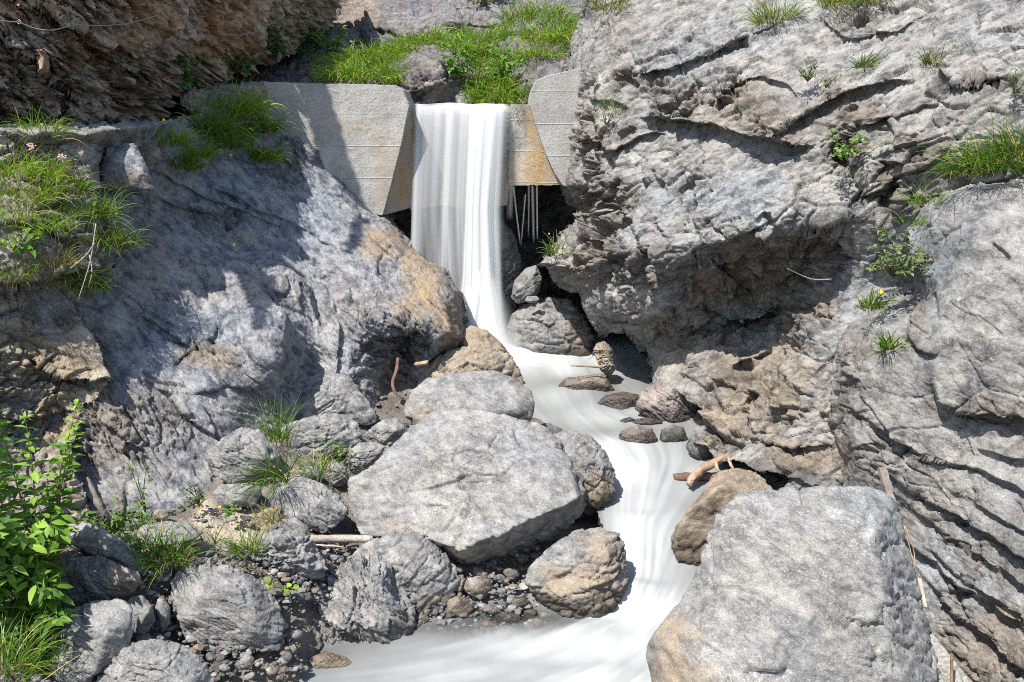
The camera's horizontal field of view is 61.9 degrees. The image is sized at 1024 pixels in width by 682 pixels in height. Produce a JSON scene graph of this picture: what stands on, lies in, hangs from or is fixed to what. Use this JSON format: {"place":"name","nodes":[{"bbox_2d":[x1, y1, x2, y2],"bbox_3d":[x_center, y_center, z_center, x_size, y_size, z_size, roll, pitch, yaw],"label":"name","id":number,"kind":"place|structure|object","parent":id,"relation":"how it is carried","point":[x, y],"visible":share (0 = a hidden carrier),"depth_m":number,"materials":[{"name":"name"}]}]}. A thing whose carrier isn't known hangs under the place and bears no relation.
{"place":"outdoors","nodes":[
{"label":"outdoors","id":0,"kind":"place"},
{"bbox_2d":[0,511,28,604],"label":"leafy bush","id":1,"kind":"object","parent":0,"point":[7,571],"visible":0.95,"depth_m":6.03,"materials":[{"name":"green plant"}]},
{"bbox_2d":[0,566,80,638],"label":"leafy bush","id":2,"kind":"object","parent":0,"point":[47,597],"visible":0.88,"depth_m":6.12,"materials":[{"name":"green plant"}]},
{"bbox_2d":[0,123,121,532],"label":"rock bank","id":3,"kind":"object","parent":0,"point":[32,350],"visible":0.56,"depth_m":8.56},
{"bbox_2d":[0,207,45,258],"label":"broad leaved plant","id":4,"kind":"object","parent":3,"relation":"on","point":[32,248],"visible":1,"depth_m":8.06,"materials":[{"name":"green plant"}]},
{"bbox_2d":[0,135,57,190],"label":"grass tuft","id":5,"kind":"object","parent":3,"relation":"on","point":[10,172],"visible":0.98,"depth_m":8.39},
{"bbox_2d":[0,147,87,216],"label":"grass tuft","id":6,"kind":"object","parent":3,"relation":"on","point":[38,189],"visible":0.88,"depth_m":8.33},
{"bbox_2d":[7,145,84,185],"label":"grass tuft","id":7,"kind":"object","parent":3,"relation":"on","point":[53,171],"visible":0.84,"depth_m":8.57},
{"bbox_2d":[0,198,96,239],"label":"grass tuft","id":8,"kind":"object","parent":3,"relation":"on","point":[59,225],"visible":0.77,"depth_m":8.32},
{"bbox_2d":[16,240,86,279],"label":"grass tuft","id":9,"kind":"object","parent":3,"relation":"on","point":[71,260],"visible":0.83,"depth_m":8.37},
{"bbox_2d":[22,158,117,202],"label":"grass tuft","id":10,"kind":"object","parent":3,"relation":"on","point":[80,187],"visible":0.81,"depth_m":8.63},
{"bbox_2d":[25,252,120,292],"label":"grass tuft","id":11,"kind":"object","parent":3,"relation":"on","point":[68,275],"visible":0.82,"depth_m":8.55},
{"bbox_2d":[45,265,121,307],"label":"grass tuft","id":12,"kind":"object","parent":3,"relation":"on","point":[77,287],"visible":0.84,"depth_m":8.66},
{"bbox_2d":[57,178,147,242],"bbox_3d":[-4.300,-1.361,8.804,1.002,0.676,0.923,7,16,27],"label":"grass tuft","id":13,"kind":"object","parent":3,"relation":"on","point":[105,215],"visible":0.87,"depth_m":8.77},
{"bbox_2d":[65,204,147,269],"bbox_3d":[-4.179,-1.103,8.745,0.933,0.638,0.926,14,19,43],"label":"grass tuft","id":14,"kind":"object","parent":3,"relation":"on","point":[115,238],"visible":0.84,"depth_m":8.71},
{"bbox_2d":[81,222,155,262],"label":"grass tuft","id":15,"kind":"object","parent":3,"relation":"on","point":[126,244],"visible":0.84,"depth_m":8.84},
{"bbox_2d":[98,143,155,195],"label":"boulder","id":16,"kind":"object","parent":3,"relation":"on","point":[122,166],"visible":0.89,"depth_m":9.28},
{"bbox_2d":[0,119,168,149],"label":"rock ledge","id":17,"kind":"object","parent":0,"point":[138,135],"depth_m":9.07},
{"bbox_2d":[0,101,83,143],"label":"grass tuft","id":18,"kind":"object","parent":17,"relation":"on","point":[57,129],"visible":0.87,"depth_m":8.62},
{"bbox_2d":[0,0,341,125],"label":"overhang","id":19,"kind":"object","parent":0,"point":[115,74],"visible":0.91,"depth_m":10.02,"materials":[{"name":"stone"}]},
{"bbox_2d":[170,51,202,87],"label":"bush","id":20,"kind":"object","parent":19,"relation":"on","point":[186,76],"visible":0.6,"depth_m":11.08,"materials":[{"name":"green plant"}]},
{"bbox_2d":[222,45,265,76],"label":"bush","id":21,"kind":"object","parent":19,"relation":"on","point":[240,68],"visible":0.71,"depth_m":12.21,"materials":[{"name":"green plant"}]},
{"bbox_2d":[18,90,468,522],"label":"rock ridge","id":22,"kind":"object","parent":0,"point":[201,327],"visible":0.73,"depth_m":10.12,"materials":[{"name":"stone"}]},
{"bbox_2d":[145,115,211,154],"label":"grass tuft","id":23,"kind":"object","parent":22,"relation":"on","point":[178,139],"visible":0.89,"depth_m":10.40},
{"bbox_2d":[160,146,213,177],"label":"grass tuft","id":24,"kind":"object","parent":22,"relation":"on","point":[186,164],"visible":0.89,"depth_m":10.58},
{"bbox_2d":[170,92,252,144],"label":"grass tuft","id":25,"kind":"object","parent":22,"relation":"on","point":[228,123],"visible":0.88,"depth_m":11.07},
{"bbox_2d":[180,81,267,119],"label":"stone kerb","id":26,"kind":"structure","parent":22,"relation":"on","point":[185,98],"depth_m":11.64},
{"bbox_2d":[193,103,273,165],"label":"grass tuft","id":27,"kind":"object","parent":22,"relation":"on","point":[233,140],"visible":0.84,"depth_m":11.23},
{"bbox_2d":[196,68,289,129],"bbox_3d":[-3.686,-3.308,11.623,1.337,0.871,1.360,0,14,0],"label":"grass tuft","id":28,"kind":"object","parent":22,"relation":"on","point":[252,111],"visible":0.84,"depth_m":11.58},
{"bbox_2d":[222,95,304,141],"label":"grass tuft","id":29,"kind":"object","parent":22,"relation":"on","point":[272,127],"visible":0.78,"depth_m":11.77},
{"bbox_2d":[236,130,291,170],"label":"grass tuft","id":30,"kind":"object","parent":22,"relation":"on","point":[266,155],"visible":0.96,"depth_m":11.65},
{"bbox_2d":[264,68,581,215],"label":"concrete dam","id":31,"kind":"structure","parent":22,"relation":"on","point":[361,138],"depth_m":12.36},
{"bbox_2d":[412,103,533,365],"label":"waterfall","id":32,"kind":"structure","parent":31,"relation":"attached to","point":[468,140],"depth_m":12.57,"materials":[{"name":"liquid"}]},
{"bbox_2d":[142,0,581,121],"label":"hillside","id":33,"kind":"structure","parent":0,"point":[431,82],"depth_m":15.00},
{"bbox_2d":[312,21,352,55],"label":"bush","id":34,"kind":"object","parent":33,"relation":"on","point":[339,41],"visible":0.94,"depth_m":14.54,"materials":[{"name":"green plant"}]},
{"bbox_2d":[302,52,373,83],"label":"grass tuft","id":35,"kind":"object","parent":33,"relation":"on","point":[323,74],"visible":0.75,"depth_m":13.35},
{"bbox_2d":[326,52,403,85],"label":"grass tuft","id":36,"kind":"object","parent":33,"relation":"on","point":[362,78],"visible":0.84,"depth_m":13.24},
{"bbox_2d":[347,32,415,65],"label":"grass tuft","id":37,"kind":"object","parent":33,"relation":"on","point":[376,53],"visible":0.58,"depth_m":13.80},
{"bbox_2d":[439,39,482,82],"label":"bush","id":38,"kind":"object","parent":33,"relation":"on","point":[457,69],"visible":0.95,"depth_m":13.35,"materials":[{"name":"green plant"}]},
{"bbox_2d":[431,24,508,57],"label":"grass tuft","id":39,"kind":"object","parent":33,"relation":"on","point":[470,45],"visible":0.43,"depth_m":14.27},
{"bbox_2d":[452,67,531,104],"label":"grass tuft","id":40,"kind":"object","parent":33,"relation":"on","point":[523,92],"visible":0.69,"depth_m":13.34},
{"bbox_2d":[454,52,537,96],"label":"grass tuft","id":41,"kind":"object","parent":33,"relation":"on","point":[495,84],"visible":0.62,"depth_m":13.51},
{"bbox_2d":[484,42,526,83],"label":"bush","id":42,"kind":"object","parent":33,"relation":"on","point":[506,66],"visible":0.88,"depth_m":13.50,"materials":[{"name":"green plant"}]},
{"bbox_2d":[486,0,568,28],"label":"grass tuft","id":43,"kind":"object","parent":33,"relation":"on","point":[513,15],"visible":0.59,"depth_m":15.28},
{"bbox_2d":[513,34,570,67],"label":"grass tuft","id":44,"kind":"object","parent":33,"relation":"on","point":[535,53],"visible":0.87,"depth_m":13.81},
{"bbox_2d":[506,0,577,23],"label":"grass tuft","id":45,"kind":"object","parent":33,"relation":"on","point":[527,12],"visible":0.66,"depth_m":15.18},
{"bbox_2d":[506,9,579,51],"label":"grass tuft","id":46,"kind":"object","parent":33,"relation":"on","point":[559,29],"visible":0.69,"depth_m":14.11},
{"bbox_2d":[526,3,581,30],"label":"grass tuft","id":47,"kind":"object","parent":33,"relation":"on","point":[568,20],"visible":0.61,"depth_m":14.58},
{"bbox_2d":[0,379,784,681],"bbox_3d":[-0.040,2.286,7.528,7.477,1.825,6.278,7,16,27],"label":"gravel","id":48,"kind":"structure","parent":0,"point":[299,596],"depth_m":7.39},
{"bbox_2d":[0,602,85,676],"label":"grass tuft","id":49,"kind":"object","parent":48,"relation":"on","point":[59,650],"visible":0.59,"depth_m":6.11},
{"bbox_2d":[104,515,185,575],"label":"grass tuft","id":50,"kind":"object","parent":48,"relation":"on","point":[166,551],"visible":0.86,"depth_m":7.13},
{"bbox_2d":[155,598,169,633],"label":"boulder","id":51,"kind":"object","parent":48,"relation":"on","point":[162,610],"visible":0.99,"depth_m":6.82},
{"bbox_2d":[120,514,217,586],"bbox_3d":[-2.847,1.701,7.030,0.825,0.468,0.711,-6,15,-21],"label":"grass tuft","id":52,"kind":"object","parent":48,"relation":"on","point":[172,558],"visible":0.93,"depth_m":7.05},
{"bbox_2d":[207,521,274,564],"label":"grass tuft","id":53,"kind":"object","parent":48,"relation":"on","point":[237,550],"visible":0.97,"depth_m":7.43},
{"bbox_2d":[310,535,372,542],"bbox_3d":[-1.588,1.840,7.934,0.579,0.121,0.078,-3,14,-10],"label":"log","id":54,"kind":"object","parent":48,"relation":"on","point":[340,538],"visible":0.91,"depth_m":7.91,"materials":[{"name":"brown wood"}]},
{"bbox_2d":[0,352,789,681],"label":"ground","id":55,"kind":"structure","parent":0,"point":[310,640],"depth_m":7.85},
{"bbox_2d":[0,438,36,542],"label":"tall leafy plant","id":56,"kind":"object","parent":55,"relation":"on","point":[5,495],"visible":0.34,"depth_m":6.31,"materials":[{"name":"green plant"}]},
{"bbox_2d":[0,422,39,532],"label":"tall leafy plant","id":57,"kind":"object","parent":55,"relation":"on","point":[26,507],"visible":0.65,"depth_m":6.64,"materials":[{"name":"green plant"}]},
{"bbox_2d":[11,411,54,554],"bbox_3d":[-3.547,1.208,6.353,0.417,1.536,0.307,6,15,23],"label":"tall leafy plant","id":58,"kind":"object","parent":55,"relation":"on","point":[35,477],"visible":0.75,"depth_m":6.24,"materials":[{"name":"green plant"}]},
{"bbox_2d":[0,505,78,603],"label":"leafy bush","id":59,"kind":"object","parent":55,"relation":"on","point":[38,547],"visible":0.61,"depth_m":6.18,"materials":[{"name":"green plant"}]},
{"bbox_2d":[0,611,89,681],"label":"grass tuft","id":60,"kind":"object","parent":55,"relation":"on","point":[30,657],"visible":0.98,"depth_m":5.85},
{"bbox_2d":[32,398,87,575],"bbox_3d":[-3.410,1.134,6.478,0.531,1.515,0.366,13,19,42],"label":"tall leafy plant","id":61,"kind":"object","parent":55,"relation":"on","point":[62,448],"visible":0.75,"depth_m":6.44,"materials":[{"name":"green plant"}]},
{"bbox_2d":[37,426,84,578],"bbox_3d":[-3.414,1.247,6.485,0.493,1.311,0.254,4,15,17],"label":"tall leafy plant","id":62,"kind":"object","parent":55,"relation":"on","point":[69,443],"visible":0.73,"depth_m":6.42,"materials":[{"name":"green plant"}]},
{"bbox_2d":[48,599,134,681],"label":"boulder","id":63,"kind":"object","parent":55,"relation":"on","point":[103,630],"visible":0.85,"depth_m":6.17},
{"bbox_2d":[61,555,141,605],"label":"boulder","id":64,"kind":"object","parent":55,"relation":"on","point":[100,577],"visible":0.86,"depth_m":6.77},
{"bbox_2d":[70,521,149,576],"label":"boulder","id":65,"kind":"object","parent":55,"relation":"on","point":[89,538],"visible":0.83,"depth_m":7.04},
{"bbox_2d":[76,498,151,527],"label":"weeds","id":66,"kind":"object","parent":55,"relation":"on","point":[125,517],"visible":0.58,"depth_m":7.85,"materials":[{"name":"green plant"}]},
{"bbox_2d":[127,595,155,639],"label":"boulder","id":67,"kind":"object","parent":55,"relation":"on","point":[143,615],"visible":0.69,"depth_m":6.67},
{"bbox_2d":[93,639,215,681],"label":"boulder","id":68,"kind":"object","parent":55,"relation":"on","point":[154,660],"visible":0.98,"depth_m":6.08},
{"bbox_2d":[133,521,202,544],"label":"boulder","id":69,"kind":"object","parent":55,"relation":"on","point":[143,530],"visible":0.56,"depth_m":7.42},
{"bbox_2d":[170,563,284,653],"bbox_3d":[-2.354,2.261,7.114,0.987,0.790,0.638,0,14,0],"label":"boulder","id":70,"kind":"object","parent":55,"relation":"on","point":[229,608],"visible":0.91,"depth_m":6.87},
{"bbox_2d":[212,483,261,507],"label":"boulder","id":71,"kind":"object","parent":55,"relation":"on","point":[221,493],"visible":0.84,"depth_m":8.12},
{"bbox_2d":[206,427,278,483],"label":"boulder","id":72,"kind":"object","parent":55,"relation":"on","point":[234,446],"visible":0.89,"depth_m":8.46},
{"bbox_2d":[216,426,322,516],"bbox_3d":[-2.249,1.172,7.932,1.009,0.757,0.882,0,14,0],"label":"grass tuft","id":73,"kind":"object","parent":55,"relation":"on","point":[274,476],"visible":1,"depth_m":8.00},
{"bbox_2d":[238,390,315,445],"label":"grass tuft","id":74,"kind":"object","parent":55,"relation":"on","point":[279,432],"visible":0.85,"depth_m":8.93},
{"bbox_2d":[244,527,328,580],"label":"boulder","id":75,"kind":"object","parent":55,"relation":"on","point":[297,553],"visible":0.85,"depth_m":7.44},
{"bbox_2d":[268,475,347,533],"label":"boulder","id":76,"kind":"object","parent":55,"relation":"on","point":[316,506],"visible":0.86,"depth_m":8.06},
{"bbox_2d":[282,440,354,482],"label":"grass tuft","id":77,"kind":"object","parent":55,"relation":"on","point":[313,464],"visible":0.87,"depth_m":8.67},
{"bbox_2d":[281,412,361,460],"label":"boulder","id":78,"kind":"object","parent":55,"relation":"on","point":[344,429],"visible":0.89,"depth_m":9.10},
{"bbox_2d":[308,651,351,668],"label":"boulder","id":79,"kind":"object","parent":55,"relation":"on","point":[324,660],"visible":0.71,"depth_m":7.17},
{"bbox_2d":[326,462,348,486],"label":"boulder","id":80,"kind":"object","parent":55,"relation":"on","point":[337,479],"visible":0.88,"depth_m":8.68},
{"bbox_2d":[300,370,376,425],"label":"boulder","id":81,"kind":"object","parent":55,"relation":"on","point":[326,391],"visible":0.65,"depth_m":9.75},
{"bbox_2d":[311,550,416,644],"bbox_3d":[-1.399,2.392,7.699,1.109,0.953,0.803,0,14,0],"label":"boulder","id":82,"kind":"object","parent":55,"relation":"on","point":[371,602],"visible":0.85,"depth_m":7.43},
{"bbox_2d":[342,441,385,473],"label":"boulder","id":83,"kind":"object","parent":55,"relation":"on","point":[364,455],"visible":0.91,"depth_m":8.98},
{"bbox_2d":[363,418,404,444],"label":"boulder","id":84,"kind":"object","parent":55,"relation":"on","point":[384,431],"visible":0.8,"depth_m":9.51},
{"bbox_2d":[351,526,460,613],"bbox_3d":[-0.958,2.165,7.959,1.020,0.836,0.593,3,14,12],"label":"boulder","id":85,"kind":"object","parent":55,"relation":"on","point":[425,573],"visible":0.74,"depth_m":7.72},
{"bbox_2d":[443,595,474,618],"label":"boulder","id":86,"kind":"object","parent":55,"relation":"on","point":[457,605],"visible":0.82,"depth_m":7.69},
{"bbox_2d":[347,409,585,565],"bbox_3d":[-0.447,1.601,8.530,2.352,1.555,1.690,0,14,0],"label":"boulder","id":87,"kind":"object","parent":55,"relation":"on","point":[471,486],"visible":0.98,"depth_m":8.24,"materials":[{"name":"stone"}]},
{"bbox_2d":[403,370,534,425],"bbox_3d":[-0.498,0.773,9.985,1.521,0.788,0.854,0,14,0],"label":"boulder","id":88,"kind":"object","parent":55,"relation":"on","point":[496,392],"visible":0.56,"depth_m":9.81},
{"bbox_2d":[416,344,523,385],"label":"boulder","id":89,"kind":"object","parent":55,"relation":"on","point":[476,358],"visible":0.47,"depth_m":11.03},
{"bbox_2d":[459,326,518,367],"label":"boulder","id":90,"kind":"object","parent":55,"relation":"on","point":[473,335],"visible":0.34,"depth_m":11.61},
{"bbox_2d":[498,218,521,332],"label":"boulder","id":91,"kind":"object","parent":55,"relation":"on","point":[509,262],"visible":0.38,"depth_m":13.00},
{"bbox_2d":[506,297,594,356],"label":"boulder","id":92,"kind":"object","parent":55,"relation":"on","point":[553,325],"visible":0.83,"depth_m":12.64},
{"bbox_2d":[511,265,541,303],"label":"boulder","id":93,"kind":"object","parent":92,"relation":"on","point":[528,281],"visible":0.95,"depth_m":12.71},
{"bbox_2d":[525,527,628,618],"bbox_3d":[0.595,2.199,7.927,0.956,0.878,0.701,0,14,0],"label":"boulder","id":94,"kind":"object","parent":55,"relation":"on","point":[579,573],"visible":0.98,"depth_m":7.71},
{"bbox_2d":[553,430,616,520],"bbox_3d":[0.689,1.427,9.069,0.829,0.907,0.707,0,14,0],"label":"boulder","id":95,"kind":"object","parent":55,"relation":"on","point":[592,463],"visible":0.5,"depth_m":8.88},
{"bbox_2d":[635,381,699,422],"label":"boulder","id":96,"kind":"object","parent":55,"relation":"on","point":[659,400],"visible":0.64,"depth_m":10.72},
{"bbox_2d":[686,425,722,459],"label":"boulder","id":97,"kind":"object","parent":55,"relation":"on","point":[699,451],"visible":0.49,"depth_m":9.80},
{"bbox_2d":[671,468,772,565],"bbox_3d":[2.135,1.781,8.529,1.180,0.961,0.847,0,14,0],"label":"boulder","id":98,"kind":"object","parent":55,"relation":"on","point":[693,528],"visible":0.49,"depth_m":8.19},
{"bbox_2d":[646,486,940,681],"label":"boulder","id":99,"kind":"object","parent":55,"relation":"on","point":[809,584],"visible":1,"depth_m":5.59,"materials":[{"name":"stone"}]},
{"bbox_2d":[930,633,972,681],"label":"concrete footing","id":100,"kind":"object","parent":55,"relation":"on","point":[942,654],"visible":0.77,"depth_m":6.46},
{"bbox_2d":[388,185,629,336],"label":"gorge wall","id":101,"kind":"structure","parent":0,"point":[529,214],"depth_m":14.64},
{"bbox_2d":[295,332,767,681],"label":"stream","id":102,"kind":"structure","parent":0,"point":[645,509],"depth_m":7.92,"materials":[{"name":"liquid"}]},
{"bbox_2d":[463,576,492,599],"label":"boulder","id":103,"kind":"object","parent":102,"relation":"in","point":[476,585],"visible":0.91,"depth_m":7.79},
{"bbox_2d":[558,373,614,391],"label":"boulder","id":104,"kind":"object","parent":102,"relation":"in","point":[599,382],"visible":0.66,"depth_m":11.47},
{"bbox_2d":[593,341,614,377],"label":"boulder","id":105,"kind":"object","parent":104,"relation":"on","point":[603,350],"visible":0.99,"depth_m":11.62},
{"bbox_2d":[598,391,639,409],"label":"boulder","id":106,"kind":"object","parent":102,"relation":"in","point":[623,400],"visible":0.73,"depth_m":11.15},
{"bbox_2d":[619,425,657,443],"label":"boulder","id":107,"kind":"object","parent":102,"relation":"in","point":[640,434],"visible":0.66,"depth_m":10.20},
{"bbox_2d":[660,424,687,442],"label":"boulder","id":108,"kind":"object","parent":102,"relation":"in","point":[672,433],"visible":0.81,"depth_m":10.26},
{"bbox_2d":[686,448,740,487],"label":"forked branch","id":109,"kind":"object","parent":102,"relation":"on","point":[696,475],"visible":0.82,"depth_m":9.27,"materials":[{"name":"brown wood"}]},
{"bbox_2d":[537,0,1023,486],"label":"cliff","id":110,"kind":"structure","parent":0,"point":[712,190],"depth_m":9.71,"materials":[{"name":"stone"}]},
{"bbox_2d":[729,0,821,29],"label":"grass tuft","id":111,"kind":"object","parent":110,"relation":"on","point":[766,13],"visible":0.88,"depth_m":10.07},
{"bbox_2d":[822,128,891,160],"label":"sprig","id":112,"kind":"object","parent":110,"relation":"on","point":[845,152],"visible":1,"depth_m":8.42,"materials":[{"name":"green plant"}]},
{"bbox_2d":[913,119,1023,192],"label":"grass tuft","id":113,"kind":"object","parent":110,"relation":"on","point":[951,169],"visible":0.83,"depth_m":7.37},
{"bbox_2d":[928,108,1023,182],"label":"grass tuft","id":114,"kind":"object","parent":110,"relation":"on","point":[985,155],"visible":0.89,"depth_m":7.21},
{"bbox_2d":[954,106,1023,165],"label":"grass tuft","id":115,"kind":"object","parent":110,"relation":"on","point":[995,144],"visible":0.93,"depth_m":7.14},
{"bbox_2d":[827,178,1023,681],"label":"rock slab","id":116,"kind":"object","parent":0,"point":[931,418],"visible":0.84,"depth_m":7.06,"materials":[{"name":"stone"}]},
{"bbox_2d":[852,285,901,317],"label":"flowering weed","id":117,"kind":"object","parent":116,"relation":"on","point":[876,304],"visible":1,"depth_m":7.99,"materials":[{"name":"green plant"}]},
{"bbox_2d":[865,218,939,277],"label":"bush","id":118,"kind":"object","parent":116,"relation":"on","point":[897,270],"visible":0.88,"depth_m":7.75,"materials":[{"name":"green plant"}]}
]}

